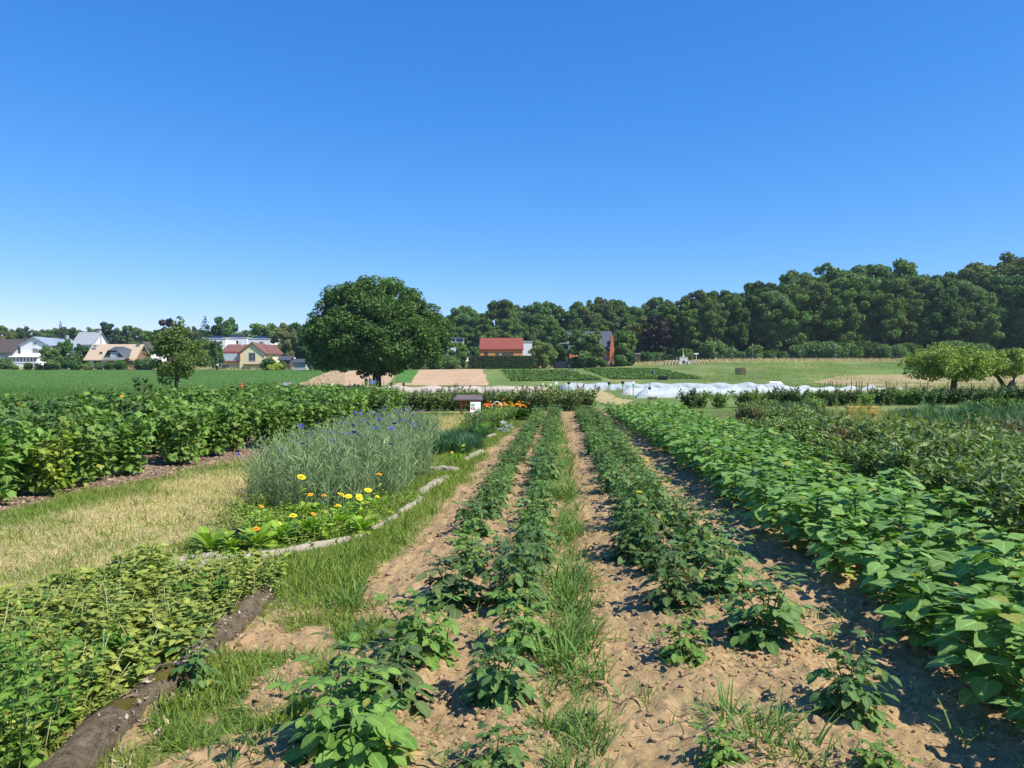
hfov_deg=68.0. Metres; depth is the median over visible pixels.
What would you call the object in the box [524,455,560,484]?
dahlia plant
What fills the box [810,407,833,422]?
bed plant
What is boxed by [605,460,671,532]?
dahlia plant
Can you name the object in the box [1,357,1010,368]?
verge grass
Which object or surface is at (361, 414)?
cornflower plant
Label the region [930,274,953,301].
woodland tree
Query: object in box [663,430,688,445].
sunflower plant
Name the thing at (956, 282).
woodland tree
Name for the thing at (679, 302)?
woodland tree
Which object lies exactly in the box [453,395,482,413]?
information stand
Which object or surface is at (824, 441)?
peony plant
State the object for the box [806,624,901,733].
dahlia plant
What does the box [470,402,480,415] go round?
information board
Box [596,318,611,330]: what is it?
woodland tree
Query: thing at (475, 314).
woodland tree
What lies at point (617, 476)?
dahlia plant
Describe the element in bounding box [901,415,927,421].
peony plant
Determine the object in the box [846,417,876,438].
peony plant
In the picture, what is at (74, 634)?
herb plant
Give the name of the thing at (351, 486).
cornflower plant
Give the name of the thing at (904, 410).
grass clump
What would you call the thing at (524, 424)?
dahlia plant
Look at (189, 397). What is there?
currant bush
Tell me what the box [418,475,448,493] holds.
driftwood log
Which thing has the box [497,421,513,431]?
silver plant
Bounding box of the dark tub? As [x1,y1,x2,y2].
[657,376,667,379]
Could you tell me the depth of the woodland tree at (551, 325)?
292.66 m
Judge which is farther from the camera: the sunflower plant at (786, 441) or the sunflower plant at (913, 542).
the sunflower plant at (786, 441)
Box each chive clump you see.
[429,435,446,453]
[433,432,456,451]
[433,441,448,454]
[437,430,459,443]
[444,439,460,452]
[450,435,476,451]
[452,426,468,435]
[454,439,474,454]
[458,432,480,443]
[464,434,486,444]
[465,421,483,432]
[469,437,486,450]
[471,426,490,437]
[485,425,499,434]
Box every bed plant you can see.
[735,405,747,420]
[739,403,752,415]
[744,403,762,419]
[750,406,766,420]
[760,407,781,418]
[764,399,776,405]
[771,406,791,419]
[781,400,802,406]
[788,406,803,421]
[795,404,813,416]
[806,398,821,410]
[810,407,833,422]
[815,397,827,410]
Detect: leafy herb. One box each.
[460,409,490,428]
[460,412,488,430]
[466,411,487,424]
[467,408,484,423]
[474,407,497,425]
[482,406,507,427]
[487,409,505,424]
[505,405,518,420]
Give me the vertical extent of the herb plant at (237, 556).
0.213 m
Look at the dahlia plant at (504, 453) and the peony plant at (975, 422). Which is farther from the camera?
the peony plant at (975, 422)
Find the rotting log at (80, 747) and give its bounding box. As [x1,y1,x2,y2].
[33,589,274,767]
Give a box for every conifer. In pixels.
[57,321,63,338]
[195,316,212,343]
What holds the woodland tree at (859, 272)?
on the ground at (950, 754)
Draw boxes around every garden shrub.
[0,357,13,368]
[9,363,18,369]
[23,363,33,369]
[34,364,43,369]
[66,360,82,369]
[81,362,93,369]
[93,362,104,369]
[103,362,114,369]
[113,360,128,369]
[132,359,143,369]
[140,357,156,369]
[258,358,276,369]
[266,364,274,369]
[274,363,283,369]
[277,361,288,369]
[427,361,441,368]
[440,355,460,368]
[568,356,580,367]
[598,359,608,366]
[613,355,627,366]
[640,351,654,361]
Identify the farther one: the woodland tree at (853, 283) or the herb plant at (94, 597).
the woodland tree at (853, 283)
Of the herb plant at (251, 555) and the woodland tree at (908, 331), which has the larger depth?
the woodland tree at (908, 331)
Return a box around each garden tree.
[0,331,12,338]
[38,345,63,369]
[52,339,80,368]
[73,343,89,363]
[142,331,159,346]
[196,338,212,367]
[205,325,220,337]
[208,340,224,369]
[210,316,238,336]
[249,323,281,342]
[270,323,297,355]
[286,319,309,358]
[304,351,319,369]
[448,341,468,368]
[467,347,479,355]
[529,328,539,359]
[547,332,568,365]
[565,329,605,367]
[613,330,637,355]
[622,317,650,352]
[623,352,636,365]
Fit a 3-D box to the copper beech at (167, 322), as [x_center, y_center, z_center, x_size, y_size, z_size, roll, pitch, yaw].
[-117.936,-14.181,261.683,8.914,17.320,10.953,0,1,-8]
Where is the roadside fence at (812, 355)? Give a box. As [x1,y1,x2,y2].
[652,355,902,360]
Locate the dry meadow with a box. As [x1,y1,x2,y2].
[808,374,1023,387]
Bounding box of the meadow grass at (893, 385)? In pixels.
[615,361,1023,398]
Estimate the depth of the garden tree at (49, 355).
197.68 m
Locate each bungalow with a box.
[0,337,25,359]
[83,344,150,368]
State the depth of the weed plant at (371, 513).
8.10 m
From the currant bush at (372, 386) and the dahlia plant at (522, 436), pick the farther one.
the currant bush at (372, 386)
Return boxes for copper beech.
[156,318,179,362]
[640,315,673,360]
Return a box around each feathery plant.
[746,389,769,405]
[818,402,855,426]
[820,407,865,427]
[844,400,875,424]
[845,400,882,421]
[866,413,894,425]
[877,410,923,430]
[885,409,933,427]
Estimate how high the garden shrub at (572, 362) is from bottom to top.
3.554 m
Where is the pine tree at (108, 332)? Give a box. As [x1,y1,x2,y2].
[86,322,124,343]
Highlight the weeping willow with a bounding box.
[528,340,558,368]
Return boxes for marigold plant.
[511,403,524,420]
[518,402,532,420]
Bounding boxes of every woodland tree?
[445,314,455,336]
[448,328,459,337]
[449,305,474,336]
[454,326,471,352]
[462,318,476,356]
[469,309,481,318]
[474,317,499,352]
[479,313,488,318]
[484,300,504,329]
[491,325,504,337]
[494,299,521,330]
[499,317,525,337]
[501,304,524,330]
[516,307,538,315]
[518,314,538,345]
[522,301,552,332]
[530,313,547,359]
[537,317,561,343]
[543,302,561,323]
[547,305,566,327]
[550,327,567,359]
[561,301,583,329]
[565,305,589,330]
[566,319,589,330]
[579,309,600,330]
[581,300,606,320]
[592,296,616,320]
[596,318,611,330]
[608,317,624,354]
[610,299,625,313]
[613,305,630,318]
[620,313,635,327]
[627,306,645,319]
[633,316,644,345]
[641,299,657,317]
[644,297,669,318]
[647,301,675,329]
[650,304,680,359]
[667,304,688,358]
[674,299,683,321]
[677,308,703,358]
[681,289,706,349]
[693,297,724,359]
[695,292,717,349]
[703,303,734,343]
[709,290,732,358]
[717,298,752,350]
[719,293,749,349]
[739,290,751,358]
[739,308,766,351]
[743,280,771,309]
[749,291,779,351]
[752,283,788,358]
[757,290,800,358]
[776,293,816,354]
[778,269,798,358]
[784,272,813,314]
[785,277,832,342]
[813,262,848,289]
[814,287,834,340]
[819,290,862,343]
[828,264,881,291]
[830,276,878,341]
[854,281,884,343]
[863,277,907,343]
[866,263,886,282]
[873,258,930,300]
[873,265,897,279]
[874,277,924,358]
[902,291,931,344]
[908,268,929,288]
[914,274,932,300]
[914,278,950,328]
[922,285,968,348]
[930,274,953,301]
[940,295,984,342]
[941,276,966,290]
[942,270,962,277]
[954,262,991,303]
[957,281,1001,344]
[963,290,1005,345]
[981,274,1020,349]
[983,251,1023,285]
[985,266,992,275]
[989,259,1016,274]
[996,275,1023,349]
[1003,275,1023,350]
[1008,287,1023,348]
[1015,258,1023,284]
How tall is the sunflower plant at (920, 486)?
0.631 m
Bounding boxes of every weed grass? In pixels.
[138,552,861,767]
[267,436,1021,767]
[499,418,651,761]
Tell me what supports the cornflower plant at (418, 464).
on the ground at (950, 754)
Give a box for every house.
[8,335,77,368]
[73,330,108,355]
[140,341,166,365]
[219,342,282,368]
[442,338,463,365]
[478,336,523,355]
[523,341,532,355]
[559,329,613,364]
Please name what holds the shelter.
on the ground at (950, 754)
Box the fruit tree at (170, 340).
[141,316,213,389]
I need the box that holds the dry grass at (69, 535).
[0,412,524,767]
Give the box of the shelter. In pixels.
[635,353,640,362]
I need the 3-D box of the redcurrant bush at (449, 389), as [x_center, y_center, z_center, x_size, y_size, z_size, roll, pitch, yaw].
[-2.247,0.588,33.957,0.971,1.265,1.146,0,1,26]
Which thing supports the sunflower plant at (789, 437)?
on the ground at (950, 754)
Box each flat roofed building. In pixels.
[204,336,236,365]
[223,335,249,343]
[247,336,279,344]
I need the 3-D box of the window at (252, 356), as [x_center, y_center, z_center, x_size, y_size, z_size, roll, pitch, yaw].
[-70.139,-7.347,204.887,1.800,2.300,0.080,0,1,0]
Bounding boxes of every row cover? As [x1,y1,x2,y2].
[364,385,549,392]
[559,382,779,389]
[619,384,809,394]
[635,385,875,397]
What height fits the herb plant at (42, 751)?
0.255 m
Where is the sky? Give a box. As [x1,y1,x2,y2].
[0,0,1023,360]
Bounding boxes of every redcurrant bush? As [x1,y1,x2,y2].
[402,393,412,410]
[404,388,424,410]
[407,390,432,410]
[419,390,435,410]
[420,387,447,410]
[435,385,457,410]
[441,391,460,410]
[447,383,472,410]
[455,389,483,410]
[469,388,487,409]
[474,389,496,409]
[483,387,507,407]
[493,387,514,407]
[504,390,522,407]
[511,384,529,408]
[519,386,540,409]
[527,385,549,407]
[534,384,562,410]
[551,386,576,410]
[551,387,566,407]
[563,390,582,410]
[573,388,593,408]
[576,384,599,407]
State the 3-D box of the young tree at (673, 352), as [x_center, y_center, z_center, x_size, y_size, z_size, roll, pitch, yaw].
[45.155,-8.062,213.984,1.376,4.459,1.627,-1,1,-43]
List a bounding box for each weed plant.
[167,627,222,698]
[200,502,253,527]
[225,516,261,539]
[226,502,248,513]
[227,505,256,520]
[229,491,278,514]
[232,506,283,527]
[235,494,272,510]
[236,514,282,531]
[238,502,260,512]
[249,518,283,530]
[256,512,289,523]
[258,501,299,520]
[269,511,300,524]
[271,509,293,519]
[281,529,322,547]
[286,495,320,506]
[288,509,334,538]
[293,514,327,534]
[305,515,359,540]
[314,525,333,538]
[329,514,353,532]
[346,497,380,512]
[348,500,370,509]
[349,505,381,524]
[364,490,396,504]
[364,501,393,515]
[372,491,400,509]
[399,492,425,503]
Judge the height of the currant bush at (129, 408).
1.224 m
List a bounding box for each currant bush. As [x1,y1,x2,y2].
[0,393,27,412]
[0,394,25,415]
[0,401,65,473]
[0,414,22,436]
[0,417,61,495]
[0,419,31,501]
[2,392,50,418]
[6,395,46,412]
[21,396,118,486]
[24,414,80,493]
[26,405,82,457]
[29,395,65,405]
[40,392,91,413]
[44,402,96,432]
[58,415,130,480]
[61,391,115,406]
[62,390,106,401]
[66,383,122,456]
[77,392,128,412]
[91,410,158,474]
[101,396,143,452]
[106,392,161,444]
[119,389,143,397]
[126,390,182,453]
[134,383,186,397]
[138,387,199,449]
[151,402,211,464]
[156,387,186,400]
[165,382,207,404]
[165,400,215,458]
[179,396,226,429]
[181,399,238,456]
[185,390,220,407]
[186,385,216,398]
[198,398,238,422]
[205,386,239,401]
[213,392,253,451]
[217,380,273,437]
[224,393,267,440]
[239,382,274,392]
[241,389,279,427]
[246,399,285,447]
[251,379,285,388]
[251,389,301,442]
[253,381,282,392]
[269,381,299,403]
[271,388,285,400]
[282,403,304,437]
[283,387,317,422]
[284,395,311,435]
[293,387,325,397]
[295,394,305,402]
[297,396,333,435]
[299,396,328,432]
[303,382,327,391]
[305,387,345,429]
[315,393,349,430]
[317,382,341,400]
[327,393,361,424]
[335,386,368,411]
[337,387,367,421]
[352,385,379,419]
[359,381,379,390]
[368,385,396,413]
[368,390,389,417]
[368,392,389,417]
[378,384,401,412]
[385,388,394,414]
[390,390,409,413]
[393,391,406,411]
[676,386,698,408]
[692,389,709,407]
[706,390,731,408]
[729,390,755,406]
[743,386,760,403]
[756,391,776,401]
[760,387,783,405]
[771,386,794,404]
[781,386,802,402]
[794,390,808,404]
[803,388,819,403]
[814,388,829,405]
[825,388,839,405]
[836,387,852,405]
[844,387,861,405]
[857,391,879,405]
[864,386,888,404]
[881,386,896,404]
[885,387,911,404]
[894,386,921,404]
[905,385,927,404]
[923,387,939,403]
[925,385,951,404]
[939,387,957,404]
[949,386,964,404]
[956,385,976,402]
[961,397,994,409]
[970,385,989,403]
[979,387,994,399]
[981,396,1012,408]
[986,384,1005,401]
[990,396,1023,407]
[997,385,1019,402]
[1003,397,1023,408]
[1007,385,1023,401]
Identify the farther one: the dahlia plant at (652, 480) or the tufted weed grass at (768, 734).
the dahlia plant at (652, 480)
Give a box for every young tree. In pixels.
[662,347,666,358]
[670,348,674,359]
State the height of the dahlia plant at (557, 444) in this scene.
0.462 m
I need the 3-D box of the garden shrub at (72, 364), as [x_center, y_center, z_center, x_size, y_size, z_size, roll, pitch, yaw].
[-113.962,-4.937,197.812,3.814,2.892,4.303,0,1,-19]
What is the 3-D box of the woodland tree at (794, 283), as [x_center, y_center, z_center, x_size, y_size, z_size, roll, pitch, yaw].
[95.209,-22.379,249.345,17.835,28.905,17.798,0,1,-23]
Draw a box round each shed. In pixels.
[277,356,293,368]
[291,359,308,369]
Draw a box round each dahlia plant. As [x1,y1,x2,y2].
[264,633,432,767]
[310,620,436,717]
[373,587,466,670]
[413,540,506,618]
[434,715,532,767]
[444,528,493,569]
[450,495,509,538]
[452,523,476,544]
[459,619,540,717]
[461,484,511,518]
[462,495,488,525]
[471,481,498,508]
[475,474,502,497]
[475,532,556,615]
[480,467,517,493]
[480,471,511,503]
[484,468,509,486]
[484,578,557,655]
[490,465,510,483]
[493,456,515,476]
[493,463,516,481]
[493,542,548,592]
[496,444,520,464]
[499,452,526,473]
[499,535,545,574]
[502,442,525,453]
[505,444,520,454]
[505,515,573,569]
[508,435,528,450]
[508,437,528,454]
[509,497,558,552]
[511,446,529,463]
[511,501,553,528]
[513,431,529,441]
[515,419,531,433]
[517,486,567,522]
[518,421,536,441]
[521,425,535,438]
[522,482,551,514]
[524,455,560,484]
[525,478,553,502]
[527,459,568,492]
[527,468,555,488]
[529,442,559,471]
[529,477,548,495]
[530,414,542,430]
[530,438,558,454]
[530,440,556,461]
[533,448,564,481]
[534,438,561,460]
[538,421,561,436]
[538,430,562,447]
[542,424,561,442]
[543,417,564,430]
[543,423,562,440]
[545,410,561,422]
[547,404,564,415]
[548,407,560,420]
[573,406,586,417]
[577,412,590,425]
[578,413,593,427]
[579,415,596,430]
[579,432,602,455]
[582,430,606,447]
[584,429,605,444]
[586,429,607,448]
[589,411,605,423]
[590,442,609,458]
[590,444,606,459]
[590,449,624,472]
[591,447,617,468]
[591,459,629,493]
[592,432,618,454]
[595,415,611,430]
[595,456,618,477]
[600,456,628,483]
[601,489,662,564]
[602,424,628,444]
[605,426,622,448]
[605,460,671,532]
[605,466,644,503]
[605,498,658,526]
[608,429,633,450]
[608,509,653,550]
[609,479,626,496]
[610,489,645,517]
[611,526,666,564]
[612,439,632,459]
[613,435,632,450]
[614,469,661,515]
[618,445,641,462]
[620,445,642,465]
[622,449,651,471]
[626,523,690,577]
[627,463,646,477]
[630,458,655,480]
[631,506,662,536]
[637,471,660,484]
[637,471,671,506]
[637,473,665,490]
[637,544,728,616]
[654,487,691,518]
[656,610,719,668]
[657,495,689,527]
[665,496,718,541]
[666,525,761,598]
[668,505,741,567]
[672,519,707,551]
[691,714,751,767]
[703,562,817,656]
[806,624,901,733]
[847,732,921,767]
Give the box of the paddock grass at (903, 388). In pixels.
[817,386,1022,394]
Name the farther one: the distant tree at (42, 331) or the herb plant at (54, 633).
the distant tree at (42, 331)
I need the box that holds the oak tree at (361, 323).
[298,274,454,386]
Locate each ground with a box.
[0,358,1023,767]
[299,371,393,385]
[395,369,488,385]
[513,376,598,380]
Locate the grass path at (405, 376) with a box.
[396,370,418,382]
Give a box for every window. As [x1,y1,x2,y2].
[32,348,37,352]
[110,352,117,356]
[219,352,239,361]
[249,353,255,360]
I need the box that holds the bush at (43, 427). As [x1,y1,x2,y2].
[9,416,52,444]
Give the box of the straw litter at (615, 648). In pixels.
[191,430,1007,767]
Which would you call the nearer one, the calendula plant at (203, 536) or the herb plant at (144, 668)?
the herb plant at (144, 668)
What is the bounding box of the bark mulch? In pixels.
[0,413,420,511]
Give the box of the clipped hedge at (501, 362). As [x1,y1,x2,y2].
[468,355,534,368]
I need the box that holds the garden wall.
[553,361,634,367]
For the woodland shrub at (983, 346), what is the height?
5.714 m
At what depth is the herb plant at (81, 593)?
4.94 m
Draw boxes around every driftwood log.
[175,551,221,563]
[178,536,352,569]
[353,514,396,537]
[398,496,421,512]
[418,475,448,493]
[428,465,458,470]
[463,449,483,460]
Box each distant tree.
[0,325,13,336]
[12,326,33,338]
[23,329,41,339]
[35,329,47,336]
[42,328,56,337]
[51,327,67,338]
[61,327,77,339]
[81,327,96,331]
[112,327,122,337]
[118,325,138,343]
[127,328,144,343]
[186,326,204,344]
[238,330,248,336]
[245,329,257,337]
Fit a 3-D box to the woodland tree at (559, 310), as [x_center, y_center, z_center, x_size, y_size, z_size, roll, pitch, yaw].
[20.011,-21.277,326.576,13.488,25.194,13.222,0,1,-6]
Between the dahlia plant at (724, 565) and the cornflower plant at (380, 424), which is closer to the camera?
the dahlia plant at (724, 565)
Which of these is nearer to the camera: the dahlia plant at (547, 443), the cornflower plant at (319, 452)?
the cornflower plant at (319, 452)
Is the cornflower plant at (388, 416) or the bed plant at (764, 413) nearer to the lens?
the cornflower plant at (388, 416)
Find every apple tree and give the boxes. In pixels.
[897,342,1011,390]
[979,347,1023,389]
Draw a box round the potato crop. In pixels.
[501,367,704,380]
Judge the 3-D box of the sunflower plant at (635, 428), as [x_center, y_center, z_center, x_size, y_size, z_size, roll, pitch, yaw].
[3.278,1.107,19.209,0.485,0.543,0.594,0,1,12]
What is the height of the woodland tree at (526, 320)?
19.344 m
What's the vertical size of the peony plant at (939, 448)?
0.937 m
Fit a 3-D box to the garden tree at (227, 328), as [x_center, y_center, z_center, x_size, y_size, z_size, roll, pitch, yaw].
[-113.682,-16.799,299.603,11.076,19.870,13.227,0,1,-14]
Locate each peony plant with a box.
[740,418,759,432]
[751,419,767,432]
[757,416,783,430]
[763,406,789,423]
[767,416,793,444]
[785,417,817,446]
[786,417,804,437]
[788,426,820,458]
[790,406,817,421]
[792,409,815,424]
[803,414,829,445]
[807,431,842,462]
[814,412,854,452]
[816,429,847,462]
[822,425,860,456]
[827,440,860,474]
[830,416,856,438]
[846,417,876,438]
[846,440,880,484]
[847,440,889,485]
[849,427,877,441]
[849,436,875,451]
[851,423,889,446]
[855,417,880,432]
[865,426,939,490]
[874,445,935,483]
[875,415,920,441]
[880,435,909,469]
[887,441,935,474]
[891,433,935,453]
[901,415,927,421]
[901,466,948,500]
[904,422,934,437]
[908,421,959,454]
[908,450,975,520]
[917,432,981,491]
[918,428,958,449]
[930,418,969,435]
[937,426,980,449]
[947,435,1014,469]
[950,457,1023,547]
[951,456,1005,506]
[958,412,1002,432]
[961,425,1010,455]
[961,431,1001,461]
[965,424,1007,438]
[966,448,1023,537]
[974,477,1023,566]
[982,434,1023,465]
[985,444,1019,466]
[986,419,1017,436]
[986,428,1013,444]
[986,441,1023,494]
[998,427,1023,448]
[1001,424,1023,442]
[1007,475,1023,528]
[1012,419,1023,431]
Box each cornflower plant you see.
[236,445,294,504]
[242,443,295,498]
[245,450,300,509]
[251,429,303,491]
[261,432,311,482]
[268,438,305,464]
[271,430,334,494]
[272,456,325,511]
[276,441,327,504]
[278,425,323,448]
[280,423,338,448]
[293,420,335,445]
[293,430,333,465]
[296,440,335,477]
[299,452,342,501]
[301,454,353,512]
[305,440,345,485]
[308,431,365,496]
[311,428,356,450]
[318,419,366,441]
[319,422,351,431]
[323,424,360,445]
[323,442,386,505]
[327,430,356,456]
[328,421,367,436]
[328,439,377,489]
[329,416,362,432]
[332,453,382,510]
[333,429,385,500]
[334,429,372,448]
[335,416,370,431]
[337,411,370,431]
[337,428,386,490]
[338,410,371,425]
[341,419,387,438]
[342,421,381,438]
[347,409,382,424]
[352,412,381,427]
[353,428,408,465]
[353,433,389,485]
[361,428,415,484]
[361,429,397,472]
[362,427,411,494]
[369,408,403,419]
[370,418,390,432]
[371,411,399,427]
[372,409,397,422]
[373,414,411,426]
[374,440,415,498]
[378,421,419,479]
[380,416,416,433]
[381,435,425,485]
[388,409,426,420]
[388,419,435,471]
[390,404,414,416]
[392,409,419,420]
[392,421,439,479]
[395,411,428,425]
[396,421,434,464]
[398,428,432,468]
[399,413,431,431]
[401,416,440,446]
[403,414,434,435]
[411,425,435,458]
[412,408,441,434]
[419,410,446,435]
[420,418,440,437]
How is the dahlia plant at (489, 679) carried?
on the ground at (950, 754)
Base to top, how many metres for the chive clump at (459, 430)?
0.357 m
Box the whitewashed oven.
[676,349,691,363]
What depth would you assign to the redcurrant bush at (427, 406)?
33.53 m
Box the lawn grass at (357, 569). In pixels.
[0,410,532,767]
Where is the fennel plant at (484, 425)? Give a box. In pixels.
[470,420,496,433]
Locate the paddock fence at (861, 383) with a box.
[820,381,1015,391]
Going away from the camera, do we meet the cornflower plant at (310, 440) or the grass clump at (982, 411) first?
the cornflower plant at (310, 440)
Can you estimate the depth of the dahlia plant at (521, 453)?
13.39 m
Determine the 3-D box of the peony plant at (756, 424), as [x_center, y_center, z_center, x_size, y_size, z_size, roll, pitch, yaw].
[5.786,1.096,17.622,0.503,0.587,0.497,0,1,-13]
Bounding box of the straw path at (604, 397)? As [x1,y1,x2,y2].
[578,390,642,406]
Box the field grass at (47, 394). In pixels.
[0,370,344,400]
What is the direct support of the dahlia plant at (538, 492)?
on the ground at (950, 754)
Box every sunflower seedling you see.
[712,483,734,496]
[732,498,749,515]
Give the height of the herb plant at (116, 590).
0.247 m
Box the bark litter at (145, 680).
[33,580,308,767]
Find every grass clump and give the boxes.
[810,405,829,417]
[880,407,910,422]
[882,408,922,427]
[894,406,920,416]
[912,411,949,433]
[914,401,940,411]
[917,403,940,415]
[925,407,954,415]
[929,411,967,420]
[930,415,955,427]
[933,406,981,417]
[939,406,978,416]
[940,413,984,424]
[943,410,974,421]
[947,405,988,417]
[955,399,984,409]
[955,403,987,412]
[975,405,1008,423]
[979,407,1009,419]
[984,409,1023,423]
[988,405,1019,414]
[991,414,1021,425]
[996,412,1023,424]
[999,416,1023,429]
[1001,402,1022,410]
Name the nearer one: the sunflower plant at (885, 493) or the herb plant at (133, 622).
the herb plant at (133, 622)
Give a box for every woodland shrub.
[651,352,663,360]
[676,348,693,360]
[693,353,704,359]
[697,340,727,358]
[718,347,738,358]
[735,351,747,358]
[743,345,763,358]
[763,350,776,358]
[777,351,790,358]
[789,343,809,358]
[802,340,819,358]
[813,340,842,358]
[833,340,854,358]
[848,345,866,358]
[853,340,881,358]
[873,344,892,358]
[890,344,907,358]
[896,343,924,357]
[937,340,966,352]
[962,341,978,357]
[976,342,995,351]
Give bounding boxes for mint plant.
[0,616,36,662]
[0,617,45,697]
[0,623,113,729]
[0,641,85,745]
[0,643,14,688]
[0,658,37,743]
[0,659,71,767]
[0,663,47,709]
[0,676,48,767]
[0,684,14,729]
[1,743,12,767]
[3,675,12,692]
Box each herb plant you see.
[0,580,78,621]
[0,583,59,615]
[0,584,76,623]
[0,587,51,609]
[0,589,52,615]
[0,594,12,620]
[0,595,22,621]
[0,595,49,624]
[0,596,78,632]
[0,600,25,642]
[0,606,23,631]
[0,613,18,655]
[0,619,51,646]
[0,628,51,645]
[0,648,45,672]
[0,672,40,744]
[0,684,72,767]
[0,722,44,757]
[1,649,123,702]
[1,678,60,761]
[2,600,59,630]
[2,609,77,649]
[2,623,53,664]
[3,632,152,705]
[6,622,79,644]
[8,619,100,666]
[8,688,75,748]
[9,595,60,623]
[9,633,109,704]
[10,651,69,707]
[11,624,86,650]
[12,667,91,723]
[18,592,88,626]
[21,567,87,595]
[22,583,98,606]
[22,606,115,636]
[23,596,76,618]
[23,612,94,652]
[30,584,103,608]
[31,672,98,701]
[32,567,119,595]
[34,688,91,724]
[39,622,97,649]
[40,581,134,614]
[42,610,83,637]
[42,662,130,725]
[48,603,105,625]
[51,574,146,611]
[54,580,141,604]
[54,625,158,681]
[56,573,114,592]
[56,605,137,634]
[56,628,133,677]
[64,627,98,647]
[65,679,125,713]
[70,569,127,602]
[71,587,139,648]
[71,622,152,674]
[78,578,137,641]
[78,605,153,640]
[81,559,145,575]
[85,560,153,585]
[88,582,114,600]
[94,622,212,686]
[97,584,158,635]
[102,551,177,585]
[104,547,187,566]
[105,548,199,581]
[107,578,178,603]
[109,550,148,573]
[109,589,169,612]
[111,599,178,628]
[113,555,181,578]
[114,541,167,568]
[118,585,157,602]
[121,566,199,595]
[121,596,215,643]
[128,562,180,588]
[128,623,206,655]
[130,570,191,600]
[131,613,172,642]
[133,555,196,575]
[137,609,226,652]
[141,598,183,631]
[142,579,184,617]
[148,587,242,646]
[151,573,196,596]
[152,559,227,597]
[156,545,220,568]
[156,574,204,604]
[156,580,236,607]
[164,592,238,617]
[165,587,217,621]
[166,579,240,604]
[166,592,241,615]
[168,559,222,588]
[171,551,253,592]
[172,557,236,565]
[175,569,234,605]
[178,587,215,605]
[179,569,237,594]
[181,550,241,581]
[198,589,227,622]
[199,555,274,580]
[199,559,264,581]
[206,562,257,583]
[211,564,257,591]
[216,550,291,578]
[217,577,273,602]
[220,541,273,565]
[220,551,252,565]
[222,558,281,588]
[229,557,286,600]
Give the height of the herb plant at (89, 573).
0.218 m
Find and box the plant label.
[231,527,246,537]
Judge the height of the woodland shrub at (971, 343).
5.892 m
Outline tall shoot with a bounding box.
[131,375,153,410]
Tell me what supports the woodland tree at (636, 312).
on the ground at (950, 754)
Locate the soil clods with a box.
[128,421,1023,767]
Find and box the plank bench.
[844,406,877,419]
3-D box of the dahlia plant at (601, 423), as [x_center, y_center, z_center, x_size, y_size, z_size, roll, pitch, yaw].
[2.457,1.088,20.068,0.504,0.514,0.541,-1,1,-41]
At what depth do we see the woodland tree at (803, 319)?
233.00 m
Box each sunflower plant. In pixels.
[600,402,610,414]
[606,404,614,419]
[610,406,618,420]
[616,404,627,424]
[619,410,635,425]
[621,403,636,421]
[621,411,632,423]
[623,411,639,427]
[628,418,640,434]
[629,411,650,431]
[632,417,643,433]
[637,414,656,433]
[638,416,650,437]
[641,418,661,434]
[642,423,664,443]
[645,427,667,448]
[647,417,672,434]
[651,426,670,449]
[653,412,674,429]
[654,426,671,452]
[656,422,683,453]
[657,408,672,415]
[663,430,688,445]
[665,415,687,429]
[667,406,681,415]
[667,442,687,461]
[669,429,694,457]
[670,421,687,440]
[670,435,703,464]
[670,438,701,467]
[677,403,688,411]
[678,435,709,468]
[680,414,696,420]
[683,421,696,434]
[685,437,725,477]
[686,443,720,475]
[688,421,713,433]
[688,426,711,437]
[689,425,706,435]
[689,445,714,473]
[693,410,711,418]
[697,447,734,486]
[698,455,724,484]
[699,424,712,434]
[702,436,737,459]
[702,460,742,495]
[704,428,720,437]
[706,417,726,433]
[711,443,751,487]
[713,429,735,447]
[714,463,752,506]
[718,416,742,434]
[720,467,760,501]
[721,425,747,436]
[723,443,762,469]
[726,440,747,458]
[727,420,746,432]
[730,481,761,510]
[731,438,765,462]
[731,463,793,517]
[733,432,758,441]
[734,449,778,479]
[736,442,766,462]
[740,424,760,432]
[740,430,757,441]
[740,461,759,495]
[740,477,795,532]
[742,433,768,443]
[744,474,792,522]
[745,433,772,450]
[747,441,781,459]
[749,450,797,490]
[752,427,778,447]
[754,451,795,479]
[756,440,787,453]
[757,427,782,448]
[758,481,814,549]
[765,469,808,496]
[768,434,795,447]
[770,431,804,456]
[771,486,831,539]
[774,440,797,457]
[775,470,822,513]
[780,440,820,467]
[780,448,821,475]
[780,458,810,474]
[780,489,850,555]
[787,466,821,486]
[791,466,814,484]
[792,494,852,531]
[796,459,844,488]
[802,446,844,481]
[803,486,842,521]
[804,514,865,566]
[805,470,853,488]
[805,478,846,494]
[807,489,859,527]
[808,492,860,541]
[810,523,868,579]
[812,482,895,546]
[813,459,853,487]
[815,460,849,481]
[832,537,907,595]
[841,477,880,499]
[842,472,873,484]
[846,481,914,533]
[848,509,900,556]
[851,493,874,527]
[854,474,894,489]
[857,513,942,561]
[857,542,933,606]
[859,489,927,537]
[865,467,919,527]
[865,571,975,650]
[875,494,942,554]
[879,558,977,633]
[882,478,933,527]
[887,541,974,616]
[891,531,947,563]
[893,519,972,586]
[910,522,973,584]
[911,491,948,538]
[916,485,994,544]
[920,585,1023,685]
[923,598,1023,709]
[924,555,1020,630]
[928,517,1002,577]
[949,525,1023,601]
[959,571,1023,653]
[967,543,1023,601]
[987,641,1023,729]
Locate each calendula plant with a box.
[186,526,237,553]
[214,532,250,553]
[235,522,276,549]
[247,505,272,522]
[261,517,278,529]
[267,513,300,545]
[283,474,312,518]
[290,512,335,542]
[298,493,328,517]
[323,493,352,529]
[343,488,379,526]
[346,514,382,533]
[366,473,392,513]
[449,445,467,461]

